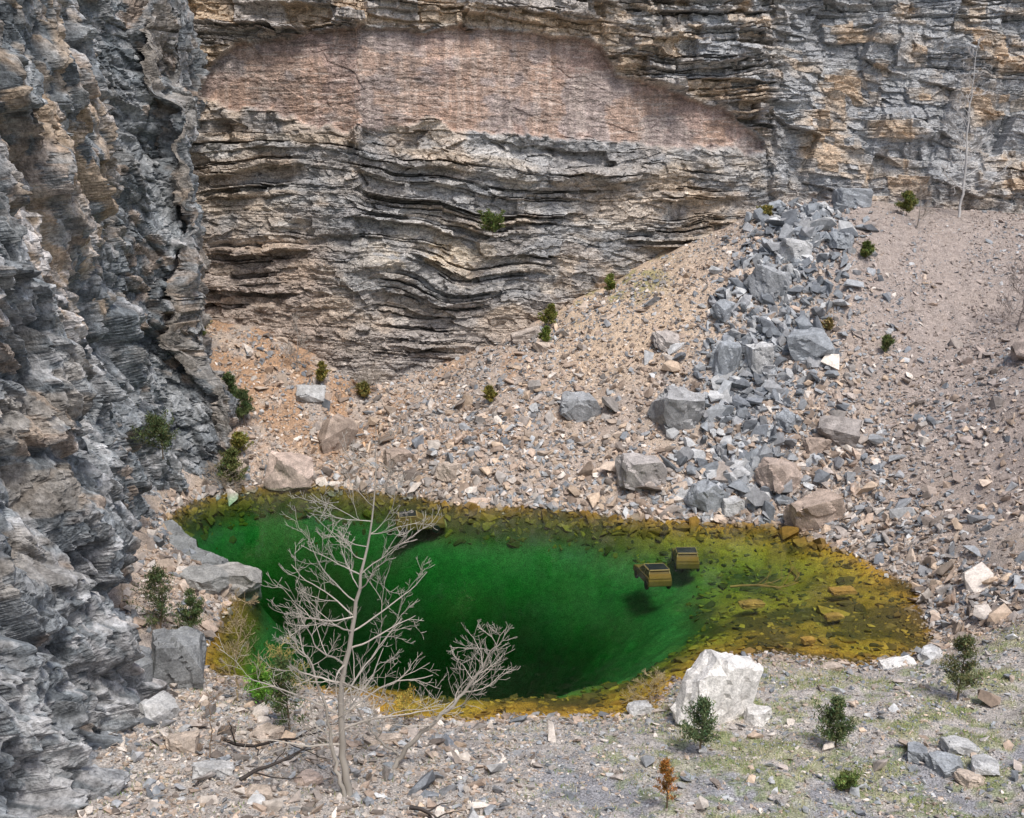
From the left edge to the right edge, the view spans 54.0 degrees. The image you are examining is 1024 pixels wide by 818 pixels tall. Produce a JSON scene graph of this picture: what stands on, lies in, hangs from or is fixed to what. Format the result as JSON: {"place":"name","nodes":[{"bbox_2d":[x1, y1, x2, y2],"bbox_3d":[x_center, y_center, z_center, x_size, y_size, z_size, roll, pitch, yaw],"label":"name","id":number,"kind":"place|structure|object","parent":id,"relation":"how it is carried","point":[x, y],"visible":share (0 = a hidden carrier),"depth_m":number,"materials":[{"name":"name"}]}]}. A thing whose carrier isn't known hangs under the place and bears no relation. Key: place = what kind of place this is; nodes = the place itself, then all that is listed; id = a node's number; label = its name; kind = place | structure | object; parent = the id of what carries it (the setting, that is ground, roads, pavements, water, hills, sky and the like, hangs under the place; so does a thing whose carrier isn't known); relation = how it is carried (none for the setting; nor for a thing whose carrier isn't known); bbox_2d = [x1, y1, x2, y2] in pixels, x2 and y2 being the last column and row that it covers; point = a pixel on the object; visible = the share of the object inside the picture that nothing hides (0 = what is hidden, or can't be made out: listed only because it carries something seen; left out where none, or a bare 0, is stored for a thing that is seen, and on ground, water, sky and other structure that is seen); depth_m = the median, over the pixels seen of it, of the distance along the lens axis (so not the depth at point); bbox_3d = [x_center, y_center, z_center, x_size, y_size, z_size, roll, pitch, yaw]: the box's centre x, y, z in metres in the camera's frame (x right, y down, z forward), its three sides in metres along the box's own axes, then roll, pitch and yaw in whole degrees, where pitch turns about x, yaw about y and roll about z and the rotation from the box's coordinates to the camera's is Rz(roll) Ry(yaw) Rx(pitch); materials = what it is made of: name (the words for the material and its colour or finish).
{"place":"outdoors","nodes":[
{"label":"outdoors","id":0,"kind":"place"},
{"bbox_2d":[0,0,239,817],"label":"cliff","id":1,"kind":"structure","parent":0,"point":[105,318],"depth_m":46.50,"materials":[{"name":"grey stone"}]},
{"bbox_2d":[129,407,180,458],"bbox_3d":[-17.659,1.271,49.792,2.442,2.509,2.335,-5,13,-21],"label":"evergreen shrub","id":2,"kind":"object","parent":1,"relation":"on","point":[159,426],"visible":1,"depth_m":49.55,"materials":[{"name":"green plant"}]},
{"bbox_2d":[36,200,1023,817],"bbox_3d":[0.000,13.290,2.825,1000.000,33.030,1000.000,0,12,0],"label":"ground","id":3,"kind":"structure","parent":0,"point":[576,616],"depth_m":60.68,"materials":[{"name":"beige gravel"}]},
{"bbox_2d":[124,645,152,691],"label":"boulder","id":4,"kind":"object","parent":3,"relation":"on","point":[145,662],"visible":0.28,"depth_m":37.27,"materials":[{"name":"stone"}]},
{"bbox_2d":[124,563,174,628],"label":"cedar tree","id":5,"kind":"object","parent":3,"relation":"on","point":[155,578],"visible":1,"depth_m":43.65,"materials":[{"name":"green plant"}]},
{"bbox_2d":[138,690,178,726],"bbox_3d":[-12.890,10.965,36.468,1.085,1.030,1.344,19,16,42],"label":"boulder","id":6,"kind":"object","parent":3,"relation":"on","point":[159,707],"visible":0.81,"depth_m":36.14,"materials":[{"name":"stone"}]},
{"bbox_2d":[151,626,206,689],"bbox_3d":[-13.387,10.269,40.303,2.207,2.795,2.020,-5,16,-11],"label":"boulder","id":7,"kind":"object","parent":3,"relation":"on","point":[179,655],"visible":0.86,"depth_m":39.49,"materials":[{"name":"stone"}]},
{"bbox_2d":[165,729,199,753],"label":"boulder","id":8,"kind":"object","parent":3,"relation":"on","point":[185,741],"visible":0.91,"depth_m":33.87,"materials":[{"name":"stone"}]},
{"bbox_2d":[169,530,196,549],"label":"boulder","id":9,"kind":"object","parent":3,"relation":"on","point":[180,540],"visible":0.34,"depth_m":58.79,"materials":[{"name":"stone"}]},
{"bbox_2d":[171,587,206,628],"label":"cedar tree","id":10,"kind":"object","parent":3,"relation":"on","point":[195,611],"visible":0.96,"depth_m":44.86,"materials":[{"name":"green plant"}]},
{"bbox_2d":[180,563,229,593],"bbox_3d":[-15.420,8.613,50.484,1.802,1.130,2.102,19,16,42],"label":"boulder","id":11,"kind":"object","parent":3,"relation":"on","point":[210,579],"visible":0.86,"depth_m":50.10,"materials":[{"name":"stone"}]},
{"bbox_2d":[184,547,228,564],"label":"boulder","id":12,"kind":"object","parent":3,"relation":"on","point":[204,556],"visible":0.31,"depth_m":54.10,"materials":[{"name":"stone"}]},
{"bbox_2d":[191,759,234,780],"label":"boulder","id":13,"kind":"object","parent":3,"relation":"on","point":[220,767],"visible":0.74,"depth_m":31.32,"materials":[{"name":"stone"}]},
{"bbox_2d":[197,669,236,757],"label":"bare sapling","id":14,"kind":"object","parent":3,"relation":"on","point":[212,700],"visible":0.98,"depth_m":33.02,"materials":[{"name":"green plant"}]},
{"bbox_2d":[199,460,248,493],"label":"bare shrub","id":15,"kind":"object","parent":3,"relation":"on","point":[211,471],"visible":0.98,"depth_m":69.10,"materials":[{"name":"grey plant"}]},
{"bbox_2d":[221,371,241,395],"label":"cedar tree","id":16,"kind":"object","parent":3,"relation":"on","point":[227,378],"visible":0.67,"depth_m":74.43,"materials":[{"name":"green plant"}]},
{"bbox_2d":[214,445,249,485],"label":"cedar tree","id":17,"kind":"object","parent":3,"relation":"on","point":[230,462],"visible":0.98,"depth_m":69.33,"materials":[{"name":"green plant"}]},
{"bbox_2d":[214,562,261,600],"bbox_3d":[-14.629,9.002,52.333,3.277,1.779,2.438,5,13,-18],"label":"boulder","id":18,"kind":"object","parent":3,"relation":"on","point":[247,579],"visible":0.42,"depth_m":51.78,"materials":[{"name":"stone"}]},
{"bbox_2d":[209,587,270,700],"bbox_3d":[-10.334,9.110,38.328,2.448,4.843,2.610,0,12,0],"label":"bare sapling","id":19,"kind":"object","parent":3,"relation":"on","point":[237,641],"visible":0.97,"depth_m":38.26,"materials":[{"name":"grey plant"}]},
{"bbox_2d":[229,430,253,456],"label":"evergreen shrub","id":20,"kind":"object","parent":3,"relation":"on","point":[240,439],"visible":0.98,"depth_m":71.41,"materials":[{"name":"green plant"}]},
{"bbox_2d":[233,386,255,425],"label":"cedar tree","id":21,"kind":"object","parent":3,"relation":"on","point":[244,407],"visible":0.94,"depth_m":73.69,"materials":[{"name":"green plant"}]},
{"bbox_2d":[241,784,272,800],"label":"boulder","id":22,"kind":"object","parent":3,"relation":"on","point":[264,790],"visible":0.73,"depth_m":29.88,"materials":[{"name":"stone"}]},
{"bbox_2d":[241,660,275,702],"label":"evergreen shrub","id":23,"kind":"object","parent":3,"relation":"on","point":[260,693],"visible":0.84,"depth_m":38.48,"materials":[{"name":"green plant"}]},
{"bbox_2d":[248,722,284,748],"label":"boulder","id":24,"kind":"object","parent":3,"relation":"on","point":[266,730],"visible":0.77,"depth_m":35.25,"materials":[{"name":"stone"}]},
{"bbox_2d":[239,738,319,781],"bbox_3d":[-6.999,10.847,30.833,1.236,0.779,2.472,10,15,38],"label":"fallen branch","id":25,"kind":"object","parent":3,"relation":"on","point":[250,773],"visible":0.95,"depth_m":30.64,"materials":[{"name":"brown plant"}]},
{"bbox_2d":[247,635,318,690],"bbox_3d":[-9.091,10.207,39.428,2.814,2.691,1.942,0,12,0],"label":"bare sapling","id":26,"kind":"object","parent":3,"relation":"on","point":[278,652],"visible":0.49,"depth_m":39.30,"materials":[{"name":"grey plant"}]},
{"bbox_2d":[261,653,308,730],"bbox_3d":[-8.158,10.191,35.788,1.652,3.103,1.816,-4,13,-17],"label":"cedar tree","id":27,"kind":"object","parent":3,"relation":"on","point":[286,676],"visible":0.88,"depth_m":35.59,"materials":[{"name":"green plant"}]},
{"bbox_2d":[264,451,313,490],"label":"boulder","id":28,"kind":"object","parent":3,"relation":"on","point":[287,471],"visible":0.99,"depth_m":70.25,"materials":[{"name":"stone"}]},
{"bbox_2d":[221,721,358,758],"bbox_3d":[-7.675,10.835,32.468,5.532,1.975,2.849,3,12,14],"label":"fallen branch","id":29,"kind":"object","parent":3,"relation":"on","point":[234,743],"visible":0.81,"depth_m":33.09,"materials":[{"name":"brown wood"}]},
{"bbox_2d":[281,312,314,371],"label":"bare shrub","id":30,"kind":"object","parent":3,"relation":"on","point":[300,339],"visible":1,"depth_m":78.17,"materials":[{"name":"grey plant"}]},
{"bbox_2d":[293,769,323,786],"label":"boulder","id":31,"kind":"object","parent":3,"relation":"on","point":[309,777],"visible":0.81,"depth_m":31.85,"materials":[{"name":"stone"}]},
{"bbox_2d":[296,384,325,402],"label":"boulder","id":32,"kind":"object","parent":3,"relation":"on","point":[310,393],"visible":0.99,"depth_m":76.97,"materials":[{"name":"stone"}]},
{"bbox_2d":[315,360,329,382],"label":"evergreen shrub","id":33,"kind":"object","parent":3,"relation":"on","point":[321,372],"visible":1,"depth_m":77.87,"materials":[{"name":"green plant"}]},
{"bbox_2d":[274,611,384,796],"bbox_3d":[-5.647,8.989,30.537,4.011,5.922,2.939,10,16,40],"label":"bare tree","id":34,"kind":"object","parent":3,"relation":"on","point":[339,775],"visible":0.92,"depth_m":30.41,"materials":[{"name":"grey plant"}]},
{"bbox_2d":[317,413,358,453],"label":"boulder","id":35,"kind":"object","parent":3,"relation":"on","point":[330,437],"visible":0.91,"depth_m":73.13,"materials":[{"name":"stone"}]},
{"bbox_2d":[214,413,463,795],"bbox_3d":[-5.412,5.894,30.318,7.010,12.252,6.523,-4,13,-20],"label":"bare tree","id":36,"kind":"object","parent":3,"relation":"on","point":[341,744],"visible":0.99,"depth_m":29.76,"materials":[{"name":"grey plant"}]},
{"bbox_2d":[343,364,384,390],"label":"bare shrub","id":37,"kind":"object","parent":3,"relation":"on","point":[366,372],"visible":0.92,"depth_m":78.55,"materials":[{"name":"grey plant"}]},
{"bbox_2d":[329,676,403,755],"bbox_3d":[-4.857,10.467,33.872,2.396,3.152,2.190,-5,13,-21],"label":"bare tree","id":38,"kind":"object","parent":3,"relation":"on","point":[380,740],"visible":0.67,"depth_m":33.90,"materials":[{"name":"grey plant"}]},
{"bbox_2d":[363,732,402,745],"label":"boulder","id":39,"kind":"object","parent":3,"relation":"on","point":[386,738],"visible":0.58,"depth_m":35.47,"materials":[{"name":"stone"}]},
{"bbox_2d":[383,448,412,467],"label":"boulder","id":40,"kind":"object","parent":3,"relation":"on","point":[395,455],"visible":0.91,"depth_m":70.06,"materials":[{"name":"stone"}]},
{"bbox_2d":[382,683,427,722],"bbox_3d":[-3.998,11.427,38.408,1.762,1.418,1.936,0,12,0],"label":"yellow bush","id":41,"kind":"object","parent":3,"relation":"on","point":[402,697],"visible":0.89,"depth_m":38.26,"materials":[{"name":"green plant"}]},
{"bbox_2d":[395,510,446,534],"bbox_3d":[-5.919,7.303,65.259,3.280,1.230,1.404,-3,14,-8],"label":"sunken car","id":42,"kind":"object","parent":3,"relation":"on","point":[418,517],"visible":0.91,"depth_m":64.67,"materials":[{"name":"paint"}]},
{"bbox_2d":[362,619,519,768],"bbox_3d":[-2.240,9.386,32.678,5.051,5.514,4.114,0,12,0],"label":"bare tree","id":43,"kind":"object","parent":3,"relation":"on","point":[401,756],"visible":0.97,"depth_m":32.89,"materials":[{"name":"grey plant"}]},
{"bbox_2d":[434,461,462,481],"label":"boulder","id":44,"kind":"object","parent":3,"relation":"on","point":[446,471],"visible":0.92,"depth_m":68.10,"materials":[{"name":"stone"}]},
{"bbox_2d":[510,325,540,343],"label":"boulder","id":45,"kind":"object","parent":3,"relation":"on","point":[518,337],"visible":0.8,"depth_m":80.77,"materials":[{"name":"stone"}]},
{"bbox_2d":[537,303,557,325],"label":"evergreen shrub","id":46,"kind":"object","parent":3,"relation":"on","point":[550,315],"visible":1,"depth_m":81.10,"materials":[{"name":"green plant"}]},
{"bbox_2d":[72,563,1023,817],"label":"foreground gravel","id":47,"kind":"structure","parent":3,"relation":"on","point":[481,805],"depth_m":33.52,"materials":[{"name":"grey gravel"}]},
{"bbox_2d":[74,579,1023,817],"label":"foreground rocks","id":48,"kind":"object","parent":3,"relation":"on","point":[261,804],"visible":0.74,"depth_m":33.48,"materials":[{"name":"stone"}]},
{"bbox_2d":[76,621,1023,817],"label":"grass tufts","id":49,"kind":"object","parent":3,"relation":"on","point":[904,762],"visible":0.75,"depth_m":34.95,"materials":[{"name":"green plant"}]},
{"bbox_2d":[148,462,978,732],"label":"shore stones","id":50,"kind":"object","parent":3,"relation":"on","point":[819,538],"visible":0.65,"depth_m":63.84,"materials":[{"name":"stone"}]},
{"bbox_2d":[559,391,600,422],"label":"boulder","id":51,"kind":"object","parent":3,"relation":"on","point":[579,406],"visible":0.88,"depth_m":71.00,"materials":[{"name":"stone"}]},
{"bbox_2d":[176,227,1023,643],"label":"rubble heap","id":52,"kind":"object","parent":3,"relation":"on","point":[978,577],"visible":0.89,"depth_m":68.31,"materials":[{"name":"stone"}]},
{"bbox_2d":[302,511,927,719],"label":"pond bed stones","id":53,"kind":"object","parent":3,"relation":"on","point":[847,580],"visible":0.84,"depth_m":50.65,"materials":[{"name":"stone"}]},
{"bbox_2d":[626,700,651,716],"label":"boulder","id":54,"kind":"object","parent":3,"relation":"on","point":[635,708],"visible":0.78,"depth_m":39.42,"materials":[{"name":"stone"}]},
{"bbox_2d":[615,453,667,490],"bbox_3d":[8.401,4.062,65.579,3.153,2.334,2.230,-4,24,-17],"label":"boulder","id":55,"kind":"object","parent":3,"relation":"on","point":[634,471],"visible":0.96,"depth_m":64.68,"materials":[{"name":"stone"}]},
{"bbox_2d":[622,666,667,707],"bbox_3d":[5.273,11.280,40.426,1.854,1.573,1.776,6,13,26],"label":"bare shrub","id":56,"kind":"object","parent":3,"relation":"on","point":[650,687],"visible":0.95,"depth_m":40.52,"materials":[{"name":"brown plant"}]},
{"bbox_2d":[650,330,680,350],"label":"boulder","id":57,"kind":"object","parent":3,"relation":"on","point":[663,340],"visible":0.94,"depth_m":74.17,"materials":[{"name":"stone"}]},
{"bbox_2d":[653,758,678,807],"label":"evergreen shrub","id":58,"kind":"object","parent":3,"relation":"on","point":[665,766],"visible":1,"depth_m":29.58,"materials":[{"name":"orange plant"}]},
{"bbox_2d":[648,385,705,430],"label":"boulder","id":59,"kind":"object","parent":3,"relation":"on","point":[679,408],"visible":0.84,"depth_m":67.60,"materials":[{"name":"stone"}]},
{"bbox_2d":[677,694,720,748],"bbox_3d":[6.320,10.723,34.116,1.567,2.157,1.700,0,12,0],"label":"evergreen shrub","id":60,"kind":"object","parent":3,"relation":"on","point":[701,720],"visible":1,"depth_m":33.92,"materials":[{"name":"green plant"}]},
{"bbox_2d":[685,479,728,512],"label":"boulder","id":61,"kind":"object","parent":3,"relation":"on","point":[705,495],"visible":0.91,"depth_m":63.21,"materials":[{"name":"stone"}]},
{"bbox_2d":[670,649,763,728],"bbox_3d":[7.632,10.738,38.061,2.634,3.451,2.034,13,13,-31],"label":"boulder","id":62,"kind":"object","parent":3,"relation":"on","point":[727,683],"visible":0.76,"depth_m":37.36,"materials":[{"name":"stone"}]},
{"bbox_2d":[710,299,737,322],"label":"boulder","id":63,"kind":"object","parent":3,"relation":"on","point":[720,309],"visible":0.81,"depth_m":74.31,"materials":[{"name":"stone"}]},
{"bbox_2d":[709,339,741,375],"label":"boulder","id":64,"kind":"object","parent":3,"relation":"on","point":[725,357],"visible":0.77,"depth_m":70.58,"materials":[{"name":"stone"}]},
{"bbox_2d":[722,495,744,516],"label":"boulder","id":65,"kind":"object","parent":3,"relation":"on","point":[733,505],"visible":0.99,"depth_m":63.03,"materials":[{"name":"stone"}]},
{"bbox_2d":[614,197,890,526],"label":"rock pile","id":66,"kind":"object","parent":3,"relation":"on","point":[809,220],"visible":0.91,"depth_m":71.35,"materials":[{"name":"stone"}]},
{"bbox_2d":[743,703,771,726],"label":"boulder","id":67,"kind":"object","parent":3,"relation":"on","point":[756,715],"visible":0.98,"depth_m":37.25,"materials":[{"name":"stone"}]},
{"bbox_2d":[744,341,774,373],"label":"boulder","id":68,"kind":"object","parent":3,"relation":"on","point":[759,356],"visible":0.95,"depth_m":70.48,"materials":[{"name":"stone"}]},
{"bbox_2d":[744,264,791,302],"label":"boulder","id":69,"kind":"object","parent":3,"relation":"on","point":[773,282],"visible":0.86,"depth_m":74.89,"materials":[{"name":"stone"}]},
{"bbox_2d":[755,457,802,493],"bbox_3d":[17.190,4.247,64.617,2.598,1.912,2.277,-1,16,-35],"label":"boulder","id":70,"kind":"object","parent":3,"relation":"on","point":[774,474],"visible":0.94,"depth_m":63.91,"materials":[{"name":"stone"}]},
{"bbox_2d":[774,409,803,432],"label":"boulder","id":71,"kind":"object","parent":3,"relation":"on","point":[787,420],"visible":0.95,"depth_m":67.16,"materials":[{"name":"stone"}]},
{"bbox_2d":[775,238,812,260],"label":"boulder","id":72,"kind":"object","parent":3,"relation":"on","point":[791,248],"visible":0.78,"depth_m":77.40,"materials":[{"name":"stone"}]},
{"bbox_2d":[786,327,834,363],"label":"boulder","id":73,"kind":"object","parent":3,"relation":"on","point":[811,342],"visible":0.96,"depth_m":70.61,"materials":[{"name":"stone"}]},
{"bbox_2d":[783,489,844,530],"bbox_3d":[18.497,6.317,61.433,3.496,2.308,2.247,-14,20,-9],"label":"boulder","id":74,"kind":"object","parent":3,"relation":"on","point":[816,510],"visible":0.86,"depth_m":60.56,"materials":[{"name":"stone"}]},
{"bbox_2d":[803,436,831,454],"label":"boulder","id":75,"kind":"object","parent":3,"relation":"on","point":[815,445],"visible":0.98,"depth_m":65.38,"materials":[{"name":"stone"}]},
{"bbox_2d":[810,694,859,746],"bbox_3d":[11.062,10.734,34.746,1.811,2.037,1.815,0,12,0],"label":"evergreen shrub","id":76,"kind":"object","parent":3,"relation":"on","point":[831,715],"visible":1,"depth_m":34.43,"materials":[{"name":"green plant"}]},
{"bbox_2d":[816,415,861,447],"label":"boulder","id":77,"kind":"object","parent":3,"relation":"on","point":[839,431],"visible":0.91,"depth_m":65.66,"materials":[{"name":"stone"}]},
{"bbox_2d":[828,231,853,248],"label":"boulder","id":78,"kind":"object","parent":3,"relation":"on","point":[840,240],"visible":0.91,"depth_m":77.88,"materials":[{"name":"stone"}]},
{"bbox_2d":[830,764,860,790],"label":"evergreen shrub","id":79,"kind":"object","parent":3,"relation":"on","point":[845,781],"visible":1,"depth_m":31.84,"materials":[{"name":"green plant"}]},
{"bbox_2d":[831,188,872,207],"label":"boulder","id":80,"kind":"object","parent":3,"relation":"on","point":[853,197],"visible":0.86,"depth_m":83.51,"materials":[{"name":"stone"}]},
{"bbox_2d":[877,655,916,668],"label":"boulder","id":81,"kind":"object","parent":3,"relation":"on","point":[892,662],"visible":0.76,"depth_m":42.46,"materials":[{"name":"stone"}]},
{"bbox_2d":[894,190,919,215],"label":"evergreen shrub","id":82,"kind":"object","parent":3,"relation":"on","point":[908,204],"visible":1,"depth_m":82.10,"materials":[{"name":"green plant"}]},
{"bbox_2d":[907,741,927,762],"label":"boulder","id":83,"kind":"object","parent":3,"relation":"on","point":[917,752],"visible":0.95,"depth_m":33.41,"materials":[{"name":"stone"}]},
{"bbox_2d":[912,179,935,228],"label":"bare sapling","id":84,"kind":"object","parent":3,"relation":"on","point":[926,204],"visible":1,"depth_m":80.03,"materials":[{"name":"grey plant"}]},
{"bbox_2d":[917,643,942,661],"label":"boulder","id":85,"kind":"object","parent":3,"relation":"on","point":[931,652],"visible":0.77,"depth_m":42.93,"materials":[{"name":"stone"}]},
{"bbox_2d":[924,750,963,778],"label":"boulder","id":86,"kind":"object","parent":3,"relation":"on","point":[944,764],"visible":0.96,"depth_m":32.80,"materials":[{"name":"stone"}]},
{"bbox_2d":[938,735,980,755],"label":"boulder","id":87,"kind":"object","parent":3,"relation":"on","point":[953,744],"visible":0.93,"depth_m":33.67,"materials":[{"name":"stone"}]},
{"bbox_2d":[936,631,988,700],"bbox_3d":[16.882,9.691,37.827,1.835,2.876,1.337,10,16,40],"label":"cedar tree","id":88,"kind":"object","parent":3,"relation":"on","point":[961,643],"visible":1,"depth_m":37.74,"materials":[{"name":"green plant"}]},
{"bbox_2d":[952,768,985,788],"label":"boulder","id":89,"kind":"object","parent":3,"relation":"on","point":[968,779],"visible":0.99,"depth_m":32.06,"materials":[{"name":"stone"}]},
{"bbox_2d":[940,37,1014,216],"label":"bare tree","id":90,"kind":"object","parent":3,"relation":"on","point":[956,107],"visible":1,"depth_m":80.94,"materials":[{"name":"grey plant"}]},
{"bbox_2d":[970,754,999,775],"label":"boulder","id":91,"kind":"object","parent":3,"relation":"on","point":[984,764],"visible":0.95,"depth_m":32.39,"materials":[{"name":"stone"}]},
{"bbox_2d":[980,258,1023,333],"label":"bare shrub","id":92,"kind":"object","parent":3,"relation":"on","point":[1011,306],"visible":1,"depth_m":69.89,"materials":[{"name":"grey plant"}]},
{"bbox_2d":[1010,336,1023,361],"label":"boulder","id":93,"kind":"object","parent":3,"relation":"on","point":[1017,351],"visible":0.86,"depth_m":65.16,"materials":[{"name":"stone"}]},
{"bbox_2d":[188,0,1023,384],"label":"back cliff","id":94,"kind":"structure","parent":0,"point":[358,164],"depth_m":81.90,"materials":[{"name":"stone"}]},
{"bbox_2d":[477,208,505,231],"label":"evergreen shrub","id":95,"kind":"object","parent":94,"relation":"attached to","point":[492,220],"visible":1,"depth_m":78.37,"materials":[{"name":"green plant"}]},
{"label":"pond water","id":96,"kind":"structure","parent":0,"visible":0},
{"bbox_2d":[633,563,671,589],"bbox_3d":[7.877,9.187,56.583,1.404,1.230,3.280,-1,9,-9],"label":"sunken car","id":97,"kind":"object","parent":96,"relation":"in","point":[654,574],"visible":1,"depth_m":55.18,"materials":[{"name":"paint"}]},
{"bbox_2d":[671,547,699,571],"bbox_3d":[10.198,8.635,59.227,1.404,1.230,3.280,-1,8,4],"label":"sunken car","id":98,"kind":"object","parent":96,"relation":"in","point":[684,557],"visible":1,"depth_m":57.73,"materials":[{"name":"paint"}]},
{"bbox_2d":[738,599,765,609],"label":"pond rock","id":99,"kind":"object","parent":96,"relation":"in","point":[747,604],"visible":1,"depth_m":50.92,"materials":[{"name":"stone"}]},
{"bbox_2d":[730,561,799,594],"bbox_3d":[13.529,8.894,53.547,3.404,1.566,2.092,5,13,23],"label":"sunken branch","id":100,"kind":"object","parent":96,"relation":"in","point":[758,585],"visible":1,"depth_m":53.24,"materials":[{"name":"brown plant"}]},
{"bbox_2d":[827,586,857,596],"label":"pond rock","id":101,"kind":"object","parent":96,"relation":"in","point":[841,590],"visible":1,"depth_m":52.06,"materials":[{"name":"stone"}]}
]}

